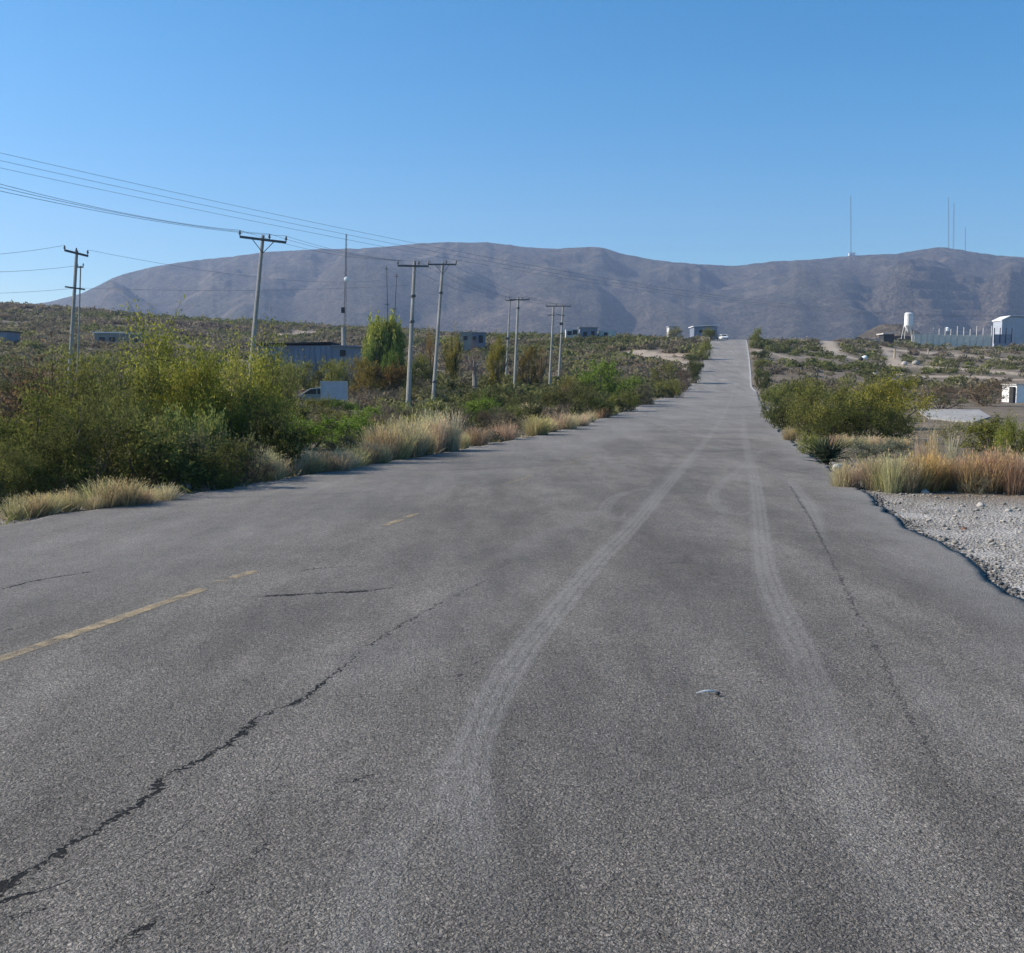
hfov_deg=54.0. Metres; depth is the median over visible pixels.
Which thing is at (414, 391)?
wild bush
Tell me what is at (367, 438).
grass tuft
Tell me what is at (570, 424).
grass tuft
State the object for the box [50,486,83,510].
grass tuft
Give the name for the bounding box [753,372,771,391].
shrub
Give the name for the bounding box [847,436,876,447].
grass tuft
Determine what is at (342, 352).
window
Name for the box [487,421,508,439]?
grass tuft
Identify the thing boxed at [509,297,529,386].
utility pole
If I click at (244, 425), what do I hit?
shrub
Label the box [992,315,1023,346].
warehouse
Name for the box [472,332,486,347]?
block house
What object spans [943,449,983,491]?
grass tuft
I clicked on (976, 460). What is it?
grass tuft
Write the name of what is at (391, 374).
bush
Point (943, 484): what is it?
grass tuft
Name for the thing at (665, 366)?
shrub
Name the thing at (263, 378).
shrub
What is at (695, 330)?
block house
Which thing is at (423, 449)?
grass tuft
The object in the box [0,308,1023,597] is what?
ground
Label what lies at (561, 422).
grass tuft
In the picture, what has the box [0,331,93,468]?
shrub
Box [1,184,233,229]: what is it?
overhead wire
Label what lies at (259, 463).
shrub
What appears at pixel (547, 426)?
grass tuft
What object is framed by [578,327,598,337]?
block house
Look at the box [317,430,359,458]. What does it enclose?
wild bush
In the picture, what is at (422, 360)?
spreading tree
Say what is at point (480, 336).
window
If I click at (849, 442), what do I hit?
grass tuft
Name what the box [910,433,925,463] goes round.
grass plume
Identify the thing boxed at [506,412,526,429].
wild bush
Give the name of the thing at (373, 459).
grass tuft
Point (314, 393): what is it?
parked car
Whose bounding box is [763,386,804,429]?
shrub
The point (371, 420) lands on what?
shrub
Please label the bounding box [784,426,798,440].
grass tuft
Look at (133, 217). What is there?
overhead wire
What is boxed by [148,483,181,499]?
grass tuft
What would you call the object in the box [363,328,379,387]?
leafy tree
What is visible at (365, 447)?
grass tuft
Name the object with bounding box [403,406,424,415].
wild bush
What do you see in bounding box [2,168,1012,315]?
overhead wire
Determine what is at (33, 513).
grass tuft
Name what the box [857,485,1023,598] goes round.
gravel
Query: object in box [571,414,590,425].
grass tuft
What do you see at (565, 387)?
shrub
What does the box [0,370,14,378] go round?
wild bush
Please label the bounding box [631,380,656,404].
shrub
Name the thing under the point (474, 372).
bare tree
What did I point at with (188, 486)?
stone
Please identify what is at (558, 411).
wild bush
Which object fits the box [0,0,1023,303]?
sky
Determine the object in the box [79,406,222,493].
shrub
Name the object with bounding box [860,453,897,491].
grass tuft
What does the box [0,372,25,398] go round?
wild bush
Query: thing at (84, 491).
grass tuft
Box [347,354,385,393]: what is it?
bush
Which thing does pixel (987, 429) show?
shrub
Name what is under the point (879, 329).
earth mound
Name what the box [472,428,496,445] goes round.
grass tuft
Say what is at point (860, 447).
shrub
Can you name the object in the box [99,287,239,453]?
shrub
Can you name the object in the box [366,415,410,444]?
grass tuft
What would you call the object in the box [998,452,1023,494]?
grass tuft
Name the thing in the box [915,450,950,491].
grass tuft
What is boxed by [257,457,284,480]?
grass tuft
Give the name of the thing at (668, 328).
block house
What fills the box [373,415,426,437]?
grass tuft
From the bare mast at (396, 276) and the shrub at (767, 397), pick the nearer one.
the shrub at (767, 397)
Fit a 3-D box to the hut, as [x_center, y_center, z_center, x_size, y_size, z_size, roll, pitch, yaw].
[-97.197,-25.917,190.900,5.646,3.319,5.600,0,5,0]
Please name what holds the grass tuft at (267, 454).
on the ground at (1002, 532)
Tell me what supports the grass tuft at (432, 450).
on the ground at (1002, 532)
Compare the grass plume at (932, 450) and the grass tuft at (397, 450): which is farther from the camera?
the grass tuft at (397, 450)
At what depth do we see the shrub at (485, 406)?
46.96 m
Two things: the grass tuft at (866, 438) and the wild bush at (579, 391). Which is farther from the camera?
the wild bush at (579, 391)
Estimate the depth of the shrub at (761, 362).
181.31 m
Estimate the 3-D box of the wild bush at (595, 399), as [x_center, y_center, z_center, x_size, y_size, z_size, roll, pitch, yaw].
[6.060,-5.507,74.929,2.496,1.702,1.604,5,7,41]
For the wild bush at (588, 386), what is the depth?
86.51 m
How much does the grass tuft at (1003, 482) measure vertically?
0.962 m
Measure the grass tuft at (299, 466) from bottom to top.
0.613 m
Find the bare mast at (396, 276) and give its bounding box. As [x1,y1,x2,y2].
[394,274,397,314]
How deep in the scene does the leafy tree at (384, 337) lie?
102.88 m
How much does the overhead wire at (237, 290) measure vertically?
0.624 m
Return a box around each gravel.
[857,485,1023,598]
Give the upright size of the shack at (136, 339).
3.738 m
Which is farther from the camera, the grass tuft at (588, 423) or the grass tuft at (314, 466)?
the grass tuft at (588, 423)
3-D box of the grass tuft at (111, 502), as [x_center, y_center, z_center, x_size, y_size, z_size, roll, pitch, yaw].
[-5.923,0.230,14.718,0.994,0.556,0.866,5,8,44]
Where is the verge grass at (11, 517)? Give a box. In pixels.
[0,394,1023,524]
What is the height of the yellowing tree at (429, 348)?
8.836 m
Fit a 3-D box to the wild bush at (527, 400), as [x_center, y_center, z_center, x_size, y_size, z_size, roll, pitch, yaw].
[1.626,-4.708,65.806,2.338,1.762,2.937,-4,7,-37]
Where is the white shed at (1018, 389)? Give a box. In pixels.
[1001,384,1023,402]
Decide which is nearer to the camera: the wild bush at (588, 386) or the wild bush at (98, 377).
the wild bush at (588, 386)
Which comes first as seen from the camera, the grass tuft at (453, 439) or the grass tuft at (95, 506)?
the grass tuft at (95, 506)
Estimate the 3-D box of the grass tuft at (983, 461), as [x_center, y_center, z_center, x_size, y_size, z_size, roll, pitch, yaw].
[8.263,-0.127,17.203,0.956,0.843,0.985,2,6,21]
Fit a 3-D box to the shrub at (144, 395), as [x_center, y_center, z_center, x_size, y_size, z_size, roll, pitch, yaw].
[-8.726,-1.358,21.016,3.335,3.238,2.521,-1,5,-6]
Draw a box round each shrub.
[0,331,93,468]
[0,363,116,489]
[0,426,43,504]
[0,427,105,499]
[6,366,98,451]
[21,386,138,496]
[24,334,179,474]
[74,355,164,483]
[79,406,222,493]
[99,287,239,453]
[132,446,209,489]
[155,333,248,462]
[159,399,230,451]
[166,413,262,484]
[177,305,304,457]
[187,433,255,491]
[212,363,298,470]
[229,432,276,483]
[238,398,313,472]
[252,328,303,448]
[284,390,312,426]
[288,414,344,449]
[291,391,316,404]
[303,390,335,410]
[310,405,366,435]
[314,411,375,447]
[325,397,360,413]
[347,412,401,440]
[351,403,382,427]
[385,412,422,424]
[430,404,465,430]
[436,386,500,426]
[470,394,499,406]
[473,409,514,431]
[492,395,526,424]
[548,377,581,399]
[562,376,595,386]
[567,354,635,401]
[573,392,618,417]
[608,390,641,411]
[614,368,645,396]
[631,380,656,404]
[645,360,680,385]
[654,375,683,397]
[667,325,682,338]
[677,367,694,391]
[687,353,702,382]
[697,341,713,359]
[701,322,720,340]
[749,327,763,347]
[751,349,767,358]
[752,358,766,369]
[752,363,774,381]
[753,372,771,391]
[758,388,785,417]
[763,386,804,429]
[768,376,791,405]
[778,371,868,440]
[783,365,825,405]
[795,430,819,453]
[806,385,905,441]
[836,364,937,428]
[846,439,875,457]
[869,436,918,457]
[874,406,917,439]
[914,381,966,408]
[925,414,978,446]
[956,377,1016,405]
[957,411,1012,452]
[957,474,996,494]
[986,404,1023,454]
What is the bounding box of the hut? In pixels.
[0,331,21,341]
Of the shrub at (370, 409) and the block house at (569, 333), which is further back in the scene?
the block house at (569, 333)
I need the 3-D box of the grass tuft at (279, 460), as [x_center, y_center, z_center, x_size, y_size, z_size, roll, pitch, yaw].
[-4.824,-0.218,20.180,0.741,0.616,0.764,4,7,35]
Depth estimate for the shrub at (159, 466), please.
17.37 m
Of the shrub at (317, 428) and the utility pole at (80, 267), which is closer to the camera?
the shrub at (317, 428)
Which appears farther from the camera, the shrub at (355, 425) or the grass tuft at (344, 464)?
the shrub at (355, 425)
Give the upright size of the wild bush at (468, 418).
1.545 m
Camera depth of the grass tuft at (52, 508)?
13.88 m
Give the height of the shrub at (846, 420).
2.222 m
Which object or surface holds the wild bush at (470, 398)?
on the ground at (1002, 532)
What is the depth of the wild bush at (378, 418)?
37.27 m
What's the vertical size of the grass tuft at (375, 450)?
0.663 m
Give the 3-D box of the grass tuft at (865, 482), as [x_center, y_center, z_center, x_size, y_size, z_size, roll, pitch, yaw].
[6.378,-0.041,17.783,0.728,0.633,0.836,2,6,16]
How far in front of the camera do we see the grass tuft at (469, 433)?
33.28 m
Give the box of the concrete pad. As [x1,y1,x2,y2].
[919,409,990,422]
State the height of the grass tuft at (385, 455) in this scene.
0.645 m
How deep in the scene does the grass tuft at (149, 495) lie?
15.15 m
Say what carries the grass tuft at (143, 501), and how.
on the ground at (1002, 532)
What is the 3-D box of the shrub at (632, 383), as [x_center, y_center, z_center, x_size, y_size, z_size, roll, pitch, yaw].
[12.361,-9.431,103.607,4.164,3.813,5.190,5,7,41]
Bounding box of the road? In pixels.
[0,340,1023,952]
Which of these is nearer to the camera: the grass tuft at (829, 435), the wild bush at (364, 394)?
the grass tuft at (829, 435)
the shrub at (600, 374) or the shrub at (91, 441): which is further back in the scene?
the shrub at (600, 374)
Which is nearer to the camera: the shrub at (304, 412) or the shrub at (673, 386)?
the shrub at (304, 412)
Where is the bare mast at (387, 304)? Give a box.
[385,266,389,321]
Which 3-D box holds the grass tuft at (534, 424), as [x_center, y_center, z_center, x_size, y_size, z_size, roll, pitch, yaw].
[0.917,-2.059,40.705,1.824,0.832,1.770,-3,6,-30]
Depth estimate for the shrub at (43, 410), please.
22.01 m
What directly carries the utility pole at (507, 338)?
on the ground at (1002, 532)
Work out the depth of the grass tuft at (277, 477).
19.70 m
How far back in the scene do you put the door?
127.19 m
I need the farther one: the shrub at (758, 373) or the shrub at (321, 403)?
the shrub at (758, 373)
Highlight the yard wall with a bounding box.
[912,326,992,346]
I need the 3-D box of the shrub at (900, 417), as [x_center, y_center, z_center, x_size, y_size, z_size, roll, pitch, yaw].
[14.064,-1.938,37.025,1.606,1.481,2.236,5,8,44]
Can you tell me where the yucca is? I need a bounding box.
[801,430,854,465]
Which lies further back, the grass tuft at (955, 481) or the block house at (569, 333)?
the block house at (569, 333)
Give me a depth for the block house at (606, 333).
271.56 m
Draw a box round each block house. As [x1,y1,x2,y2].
[459,332,471,352]
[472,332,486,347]
[565,329,577,337]
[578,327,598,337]
[598,331,615,336]
[666,326,678,336]
[688,325,718,339]
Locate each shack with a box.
[92,332,128,343]
[129,333,148,344]
[876,332,896,342]
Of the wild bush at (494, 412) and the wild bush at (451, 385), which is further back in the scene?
the wild bush at (451, 385)
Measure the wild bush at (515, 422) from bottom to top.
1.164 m
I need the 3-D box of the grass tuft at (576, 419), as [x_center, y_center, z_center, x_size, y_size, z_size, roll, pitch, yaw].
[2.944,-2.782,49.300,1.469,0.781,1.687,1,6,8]
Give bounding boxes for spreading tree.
[280,360,304,387]
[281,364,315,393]
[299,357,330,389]
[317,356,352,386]
[325,354,350,384]
[344,351,367,387]
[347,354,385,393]
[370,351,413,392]
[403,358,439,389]
[404,350,432,387]
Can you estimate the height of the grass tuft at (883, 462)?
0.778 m
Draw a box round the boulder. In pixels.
[912,360,919,364]
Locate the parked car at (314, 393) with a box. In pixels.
[291,387,320,401]
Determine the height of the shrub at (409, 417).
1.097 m
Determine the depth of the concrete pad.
71.68 m
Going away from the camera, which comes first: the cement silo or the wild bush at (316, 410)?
the wild bush at (316, 410)
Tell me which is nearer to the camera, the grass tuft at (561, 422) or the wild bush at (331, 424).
the wild bush at (331, 424)
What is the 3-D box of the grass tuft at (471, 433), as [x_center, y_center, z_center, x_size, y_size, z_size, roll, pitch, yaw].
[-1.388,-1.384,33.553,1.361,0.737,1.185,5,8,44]
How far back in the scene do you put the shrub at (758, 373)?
163.41 m
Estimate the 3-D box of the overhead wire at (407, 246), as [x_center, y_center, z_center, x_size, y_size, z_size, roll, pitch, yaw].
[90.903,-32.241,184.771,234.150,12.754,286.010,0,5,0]
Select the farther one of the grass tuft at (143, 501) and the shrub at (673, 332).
the shrub at (673, 332)
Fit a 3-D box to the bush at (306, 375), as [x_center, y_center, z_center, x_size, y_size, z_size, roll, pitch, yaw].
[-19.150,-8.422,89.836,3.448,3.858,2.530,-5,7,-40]
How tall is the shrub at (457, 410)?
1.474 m
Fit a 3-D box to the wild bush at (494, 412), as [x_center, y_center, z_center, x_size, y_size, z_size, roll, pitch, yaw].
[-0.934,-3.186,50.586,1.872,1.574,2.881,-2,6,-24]
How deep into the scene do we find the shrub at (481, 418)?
41.80 m
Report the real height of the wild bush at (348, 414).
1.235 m
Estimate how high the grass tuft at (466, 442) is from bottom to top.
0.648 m
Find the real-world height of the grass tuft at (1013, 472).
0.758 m
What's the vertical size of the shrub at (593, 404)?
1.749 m
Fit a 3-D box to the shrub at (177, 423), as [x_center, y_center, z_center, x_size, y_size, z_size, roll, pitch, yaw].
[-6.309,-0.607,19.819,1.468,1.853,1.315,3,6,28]
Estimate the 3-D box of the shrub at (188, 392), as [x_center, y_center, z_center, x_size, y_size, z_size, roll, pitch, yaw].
[-6.936,-1.261,21.783,2.137,3.707,1.996,2,6,24]
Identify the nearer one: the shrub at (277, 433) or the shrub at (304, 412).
the shrub at (277, 433)
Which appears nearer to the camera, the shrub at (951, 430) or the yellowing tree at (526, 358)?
the shrub at (951, 430)
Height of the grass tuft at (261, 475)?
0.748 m
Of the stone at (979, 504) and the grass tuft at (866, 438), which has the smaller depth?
the stone at (979, 504)
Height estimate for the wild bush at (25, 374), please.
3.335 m
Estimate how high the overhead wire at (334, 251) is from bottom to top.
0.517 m
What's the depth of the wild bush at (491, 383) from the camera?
119.76 m
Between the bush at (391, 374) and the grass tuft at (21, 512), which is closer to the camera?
the grass tuft at (21, 512)
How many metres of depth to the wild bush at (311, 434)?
31.31 m
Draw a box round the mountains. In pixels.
[34,242,1023,341]
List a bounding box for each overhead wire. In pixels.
[0,160,1010,315]
[0,187,266,233]
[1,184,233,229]
[1,191,281,235]
[2,153,1003,315]
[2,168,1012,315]
[90,250,376,281]
[93,285,404,290]
[271,234,400,260]
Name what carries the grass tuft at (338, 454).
on the ground at (1002, 532)
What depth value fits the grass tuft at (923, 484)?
17.19 m
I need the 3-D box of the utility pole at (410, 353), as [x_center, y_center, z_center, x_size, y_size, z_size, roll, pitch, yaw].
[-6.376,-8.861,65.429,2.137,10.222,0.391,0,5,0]
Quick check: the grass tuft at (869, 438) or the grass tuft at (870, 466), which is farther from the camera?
the grass tuft at (869, 438)
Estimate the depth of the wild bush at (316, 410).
40.24 m
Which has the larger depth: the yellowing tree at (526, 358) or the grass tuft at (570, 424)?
the yellowing tree at (526, 358)
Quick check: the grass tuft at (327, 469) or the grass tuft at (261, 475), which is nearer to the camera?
the grass tuft at (261, 475)
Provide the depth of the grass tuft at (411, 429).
26.84 m
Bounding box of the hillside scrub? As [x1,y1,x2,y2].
[0,300,1023,441]
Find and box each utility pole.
[63,245,88,406]
[76,263,83,382]
[238,230,286,386]
[397,261,429,407]
[427,260,456,398]
[505,298,514,374]
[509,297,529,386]
[546,304,561,384]
[556,304,570,375]
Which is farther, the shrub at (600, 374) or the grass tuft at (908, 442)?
the shrub at (600, 374)
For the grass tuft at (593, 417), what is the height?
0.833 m
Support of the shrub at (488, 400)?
on the ground at (1002, 532)
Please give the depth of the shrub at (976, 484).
16.93 m
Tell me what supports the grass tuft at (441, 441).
on the ground at (1002, 532)
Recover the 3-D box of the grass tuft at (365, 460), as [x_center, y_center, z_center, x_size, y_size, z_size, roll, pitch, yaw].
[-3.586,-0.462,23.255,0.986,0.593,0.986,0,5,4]
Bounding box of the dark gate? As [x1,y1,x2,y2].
[993,328,1011,345]
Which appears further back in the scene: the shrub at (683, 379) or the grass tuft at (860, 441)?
the shrub at (683, 379)
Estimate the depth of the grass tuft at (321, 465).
21.36 m
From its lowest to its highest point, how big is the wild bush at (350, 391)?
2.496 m
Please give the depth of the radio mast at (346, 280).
226.92 m
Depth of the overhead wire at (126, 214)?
37.30 m
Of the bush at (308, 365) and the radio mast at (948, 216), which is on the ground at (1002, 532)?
the bush at (308, 365)
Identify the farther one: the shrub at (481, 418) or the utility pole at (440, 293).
the utility pole at (440, 293)
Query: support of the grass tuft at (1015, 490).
on the ground at (1002, 532)
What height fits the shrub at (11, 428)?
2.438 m
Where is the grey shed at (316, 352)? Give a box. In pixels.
[256,342,364,382]
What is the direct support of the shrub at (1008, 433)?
on the ground at (1002, 532)
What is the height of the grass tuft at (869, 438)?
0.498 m
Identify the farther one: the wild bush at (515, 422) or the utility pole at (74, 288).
the utility pole at (74, 288)
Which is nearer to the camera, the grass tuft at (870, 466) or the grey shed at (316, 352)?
the grass tuft at (870, 466)
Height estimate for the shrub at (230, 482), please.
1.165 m
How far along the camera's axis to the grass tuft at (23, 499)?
13.82 m
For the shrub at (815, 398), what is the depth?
36.44 m
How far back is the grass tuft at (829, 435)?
33.15 m
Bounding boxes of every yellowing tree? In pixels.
[418,325,438,382]
[441,320,463,381]
[483,329,509,384]
[512,343,545,386]
[535,340,549,385]
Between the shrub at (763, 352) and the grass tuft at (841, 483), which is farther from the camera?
the shrub at (763, 352)
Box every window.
[340,350,345,355]
[479,335,482,342]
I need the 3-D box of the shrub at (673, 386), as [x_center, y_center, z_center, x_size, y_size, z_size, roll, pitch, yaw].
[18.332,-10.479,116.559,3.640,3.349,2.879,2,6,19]
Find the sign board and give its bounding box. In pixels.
[320,381,347,400]
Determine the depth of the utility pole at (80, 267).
87.03 m
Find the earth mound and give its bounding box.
[853,324,920,340]
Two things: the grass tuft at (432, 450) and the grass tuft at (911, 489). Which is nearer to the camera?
the grass tuft at (911, 489)
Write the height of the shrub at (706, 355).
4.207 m
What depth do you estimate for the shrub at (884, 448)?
27.25 m
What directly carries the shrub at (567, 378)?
on the ground at (1002, 532)
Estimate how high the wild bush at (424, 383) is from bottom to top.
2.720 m
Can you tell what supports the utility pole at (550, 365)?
on the ground at (1002, 532)
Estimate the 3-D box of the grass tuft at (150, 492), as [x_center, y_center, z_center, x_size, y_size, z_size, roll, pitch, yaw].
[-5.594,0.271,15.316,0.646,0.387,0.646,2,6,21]
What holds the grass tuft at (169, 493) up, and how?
on the ground at (1002, 532)
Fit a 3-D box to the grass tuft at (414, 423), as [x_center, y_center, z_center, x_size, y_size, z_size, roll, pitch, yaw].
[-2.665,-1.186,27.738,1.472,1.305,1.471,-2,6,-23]
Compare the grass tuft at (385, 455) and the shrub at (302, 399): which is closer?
the grass tuft at (385, 455)
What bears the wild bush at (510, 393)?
on the ground at (1002, 532)
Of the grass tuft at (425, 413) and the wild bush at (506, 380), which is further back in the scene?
the wild bush at (506, 380)
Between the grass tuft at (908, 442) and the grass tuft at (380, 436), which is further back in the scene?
the grass tuft at (908, 442)
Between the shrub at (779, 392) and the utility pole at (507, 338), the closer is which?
the shrub at (779, 392)
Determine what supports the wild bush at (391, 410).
on the ground at (1002, 532)
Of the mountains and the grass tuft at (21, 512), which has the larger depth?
the mountains
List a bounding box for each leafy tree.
[359,307,406,387]
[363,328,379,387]
[380,333,400,389]
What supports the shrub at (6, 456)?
on the ground at (1002, 532)
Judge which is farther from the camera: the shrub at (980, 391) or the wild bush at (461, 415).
the shrub at (980, 391)
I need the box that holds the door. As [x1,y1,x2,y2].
[313,364,328,374]
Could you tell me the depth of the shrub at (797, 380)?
82.88 m
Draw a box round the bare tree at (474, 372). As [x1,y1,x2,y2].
[462,336,483,391]
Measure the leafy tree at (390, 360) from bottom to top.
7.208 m
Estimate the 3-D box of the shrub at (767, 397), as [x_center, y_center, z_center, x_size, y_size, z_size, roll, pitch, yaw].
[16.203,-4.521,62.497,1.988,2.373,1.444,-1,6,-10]
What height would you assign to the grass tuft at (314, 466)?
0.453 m
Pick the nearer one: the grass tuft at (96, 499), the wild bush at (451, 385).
the grass tuft at (96, 499)
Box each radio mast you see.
[341,235,348,344]
[839,196,860,249]
[940,197,959,246]
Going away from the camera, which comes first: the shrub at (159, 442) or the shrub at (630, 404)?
the shrub at (159, 442)
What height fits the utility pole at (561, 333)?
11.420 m
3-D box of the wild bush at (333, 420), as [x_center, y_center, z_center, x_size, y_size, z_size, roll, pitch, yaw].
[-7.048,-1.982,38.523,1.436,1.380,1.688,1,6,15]
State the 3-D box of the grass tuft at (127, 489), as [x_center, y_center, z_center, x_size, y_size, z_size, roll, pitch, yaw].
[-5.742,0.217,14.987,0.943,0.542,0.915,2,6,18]
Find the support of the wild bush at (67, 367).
on the ground at (1002, 532)
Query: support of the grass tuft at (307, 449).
on the ground at (1002, 532)
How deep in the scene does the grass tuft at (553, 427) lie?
43.19 m
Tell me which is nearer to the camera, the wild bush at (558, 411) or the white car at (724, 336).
the wild bush at (558, 411)
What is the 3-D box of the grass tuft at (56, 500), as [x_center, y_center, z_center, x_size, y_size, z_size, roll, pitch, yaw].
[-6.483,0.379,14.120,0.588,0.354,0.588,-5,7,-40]
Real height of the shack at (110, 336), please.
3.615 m
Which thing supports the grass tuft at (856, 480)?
on the ground at (1002, 532)
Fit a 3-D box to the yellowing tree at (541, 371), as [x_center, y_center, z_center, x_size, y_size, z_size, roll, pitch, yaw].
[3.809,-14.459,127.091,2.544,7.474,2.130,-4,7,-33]
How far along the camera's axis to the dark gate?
367.78 m
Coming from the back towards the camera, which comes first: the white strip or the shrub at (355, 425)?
the shrub at (355, 425)
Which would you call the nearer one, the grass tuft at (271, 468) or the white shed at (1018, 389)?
the grass tuft at (271, 468)
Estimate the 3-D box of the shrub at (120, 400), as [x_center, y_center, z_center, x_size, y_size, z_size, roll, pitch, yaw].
[-7.172,-0.730,19.027,1.795,3.143,2.021,1,6,9]
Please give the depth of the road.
5.13 m
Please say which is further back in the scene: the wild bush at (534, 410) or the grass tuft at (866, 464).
the wild bush at (534, 410)
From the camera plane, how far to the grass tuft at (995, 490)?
17.01 m
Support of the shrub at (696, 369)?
on the ground at (1002, 532)
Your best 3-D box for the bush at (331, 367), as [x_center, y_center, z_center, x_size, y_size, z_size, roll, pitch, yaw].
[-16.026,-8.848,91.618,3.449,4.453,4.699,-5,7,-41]
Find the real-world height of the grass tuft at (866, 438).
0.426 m
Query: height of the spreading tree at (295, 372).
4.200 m
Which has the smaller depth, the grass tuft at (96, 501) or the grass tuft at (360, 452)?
the grass tuft at (96, 501)
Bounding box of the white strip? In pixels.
[696,690,715,692]
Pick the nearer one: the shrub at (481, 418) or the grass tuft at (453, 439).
the grass tuft at (453, 439)
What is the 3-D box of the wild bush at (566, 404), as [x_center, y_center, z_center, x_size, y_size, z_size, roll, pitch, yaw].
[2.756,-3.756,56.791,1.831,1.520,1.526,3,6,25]
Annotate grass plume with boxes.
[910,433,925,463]
[924,426,942,463]
[944,430,959,465]
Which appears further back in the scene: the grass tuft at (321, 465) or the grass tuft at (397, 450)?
the grass tuft at (397, 450)
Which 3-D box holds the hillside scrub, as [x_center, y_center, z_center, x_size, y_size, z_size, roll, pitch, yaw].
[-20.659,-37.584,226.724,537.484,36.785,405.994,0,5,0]
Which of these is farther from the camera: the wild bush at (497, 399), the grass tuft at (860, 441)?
the wild bush at (497, 399)
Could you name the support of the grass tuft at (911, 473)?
on the ground at (1002, 532)
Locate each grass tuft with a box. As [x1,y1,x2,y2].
[0,491,52,513]
[0,495,47,519]
[16,492,61,516]
[18,498,50,517]
[26,491,68,507]
[31,491,67,512]
[31,494,71,515]
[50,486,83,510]
[62,491,88,511]
[63,479,128,508]
[79,493,109,510]
[79,497,108,509]
[81,475,133,507]
[83,492,107,509]
[98,473,156,504]
[103,478,156,506]
[130,484,162,500]
[136,490,158,503]
[140,487,155,502]
[146,481,183,500]
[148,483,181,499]
[245,444,285,468]
[248,447,275,480]
[252,446,280,481]
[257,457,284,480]
[261,457,290,480]
[265,450,289,475]
[277,451,314,476]
[287,443,322,468]
[296,453,325,474]
[304,458,325,472]
[308,453,329,472]
[311,450,337,471]
[319,446,357,467]
[325,450,363,468]
[326,441,369,457]
[328,451,358,470]
[341,452,364,467]
[343,446,375,465]
[346,446,373,463]
[349,422,392,448]
[349,439,383,461]
[360,421,400,450]
[360,439,388,464]
[361,441,387,463]
[365,426,412,460]
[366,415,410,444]
[368,440,398,462]
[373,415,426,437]
[379,421,421,459]
[391,408,432,457]
[399,410,441,450]
[401,422,437,457]
[406,402,447,430]
[421,415,453,446]
[422,411,453,452]
[422,428,439,454]
[438,406,467,451]
[459,424,482,445]
[459,429,474,448]
[461,427,485,445]
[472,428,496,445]
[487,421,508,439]
[497,421,522,440]
[512,415,551,435]
[518,417,550,434]
[523,414,555,434]
[547,412,571,429]
[547,418,561,432]
[553,413,583,429]
[566,413,582,425]
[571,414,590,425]
[577,414,595,425]
[581,410,598,421]
[593,407,610,418]
[611,405,620,414]
[779,427,795,440]
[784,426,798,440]
[821,461,861,486]
[822,457,861,485]
[826,433,850,445]
[831,433,855,446]
[832,460,869,487]
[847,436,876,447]
[848,433,894,446]
[853,436,882,444]
[855,457,885,490]
[856,450,893,486]
[856,458,884,490]
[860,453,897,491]
[868,437,890,446]
[870,450,898,479]
[875,437,917,448]
[878,451,912,493]
[885,437,910,448]
[897,453,926,493]
[897,460,922,491]
[901,442,939,492]
[912,443,948,491]
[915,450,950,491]
[925,455,958,490]
[935,456,960,490]
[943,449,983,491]
[944,456,981,491]
[950,454,996,492]
[953,448,993,489]
[967,445,1014,492]
[969,454,1006,493]
[980,446,1021,492]
[987,441,1022,494]
[993,451,1023,495]
[996,452,1023,491]
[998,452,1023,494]
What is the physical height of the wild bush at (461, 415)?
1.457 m
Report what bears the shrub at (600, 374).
on the ground at (1002, 532)
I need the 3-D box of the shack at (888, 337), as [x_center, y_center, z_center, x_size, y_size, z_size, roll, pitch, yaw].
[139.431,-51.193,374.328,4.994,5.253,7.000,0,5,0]
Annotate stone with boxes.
[179,482,191,488]
[976,502,984,506]
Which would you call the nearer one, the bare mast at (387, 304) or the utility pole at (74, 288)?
the utility pole at (74, 288)
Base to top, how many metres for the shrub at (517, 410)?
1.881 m
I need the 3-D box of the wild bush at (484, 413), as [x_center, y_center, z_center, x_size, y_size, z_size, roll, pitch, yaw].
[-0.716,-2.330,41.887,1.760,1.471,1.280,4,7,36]
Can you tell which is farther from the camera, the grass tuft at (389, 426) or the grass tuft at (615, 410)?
the grass tuft at (615, 410)
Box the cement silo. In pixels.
[901,310,914,338]
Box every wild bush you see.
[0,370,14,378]
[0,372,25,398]
[4,365,64,394]
[58,362,80,375]
[75,368,104,380]
[291,417,326,446]
[307,403,335,435]
[313,412,342,441]
[317,410,342,437]
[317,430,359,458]
[328,408,353,419]
[344,386,362,403]
[351,384,375,402]
[369,401,404,431]
[374,388,400,398]
[379,401,396,414]
[395,408,429,417]
[397,385,419,405]
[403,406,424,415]
[413,376,436,398]
[417,408,472,444]
[420,385,449,402]
[445,380,475,391]
[451,385,471,397]
[451,400,475,430]
[464,392,498,402]
[475,386,510,407]
[475,405,514,429]
[475,409,516,429]
[476,405,504,423]
[481,377,501,387]
[485,408,514,436]
[489,384,518,404]
[495,411,523,430]
[498,372,518,388]
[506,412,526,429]
[516,391,560,408]
[521,380,573,406]
[521,395,550,420]
[541,405,571,416]
[554,397,574,412]
[567,383,610,415]
[570,378,600,397]
[579,392,606,410]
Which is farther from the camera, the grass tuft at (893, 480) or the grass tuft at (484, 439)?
the grass tuft at (484, 439)
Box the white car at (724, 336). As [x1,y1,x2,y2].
[719,334,727,339]
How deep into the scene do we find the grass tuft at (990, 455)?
17.16 m
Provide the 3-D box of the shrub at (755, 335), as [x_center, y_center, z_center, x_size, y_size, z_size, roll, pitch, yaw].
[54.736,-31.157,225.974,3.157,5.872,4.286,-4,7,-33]

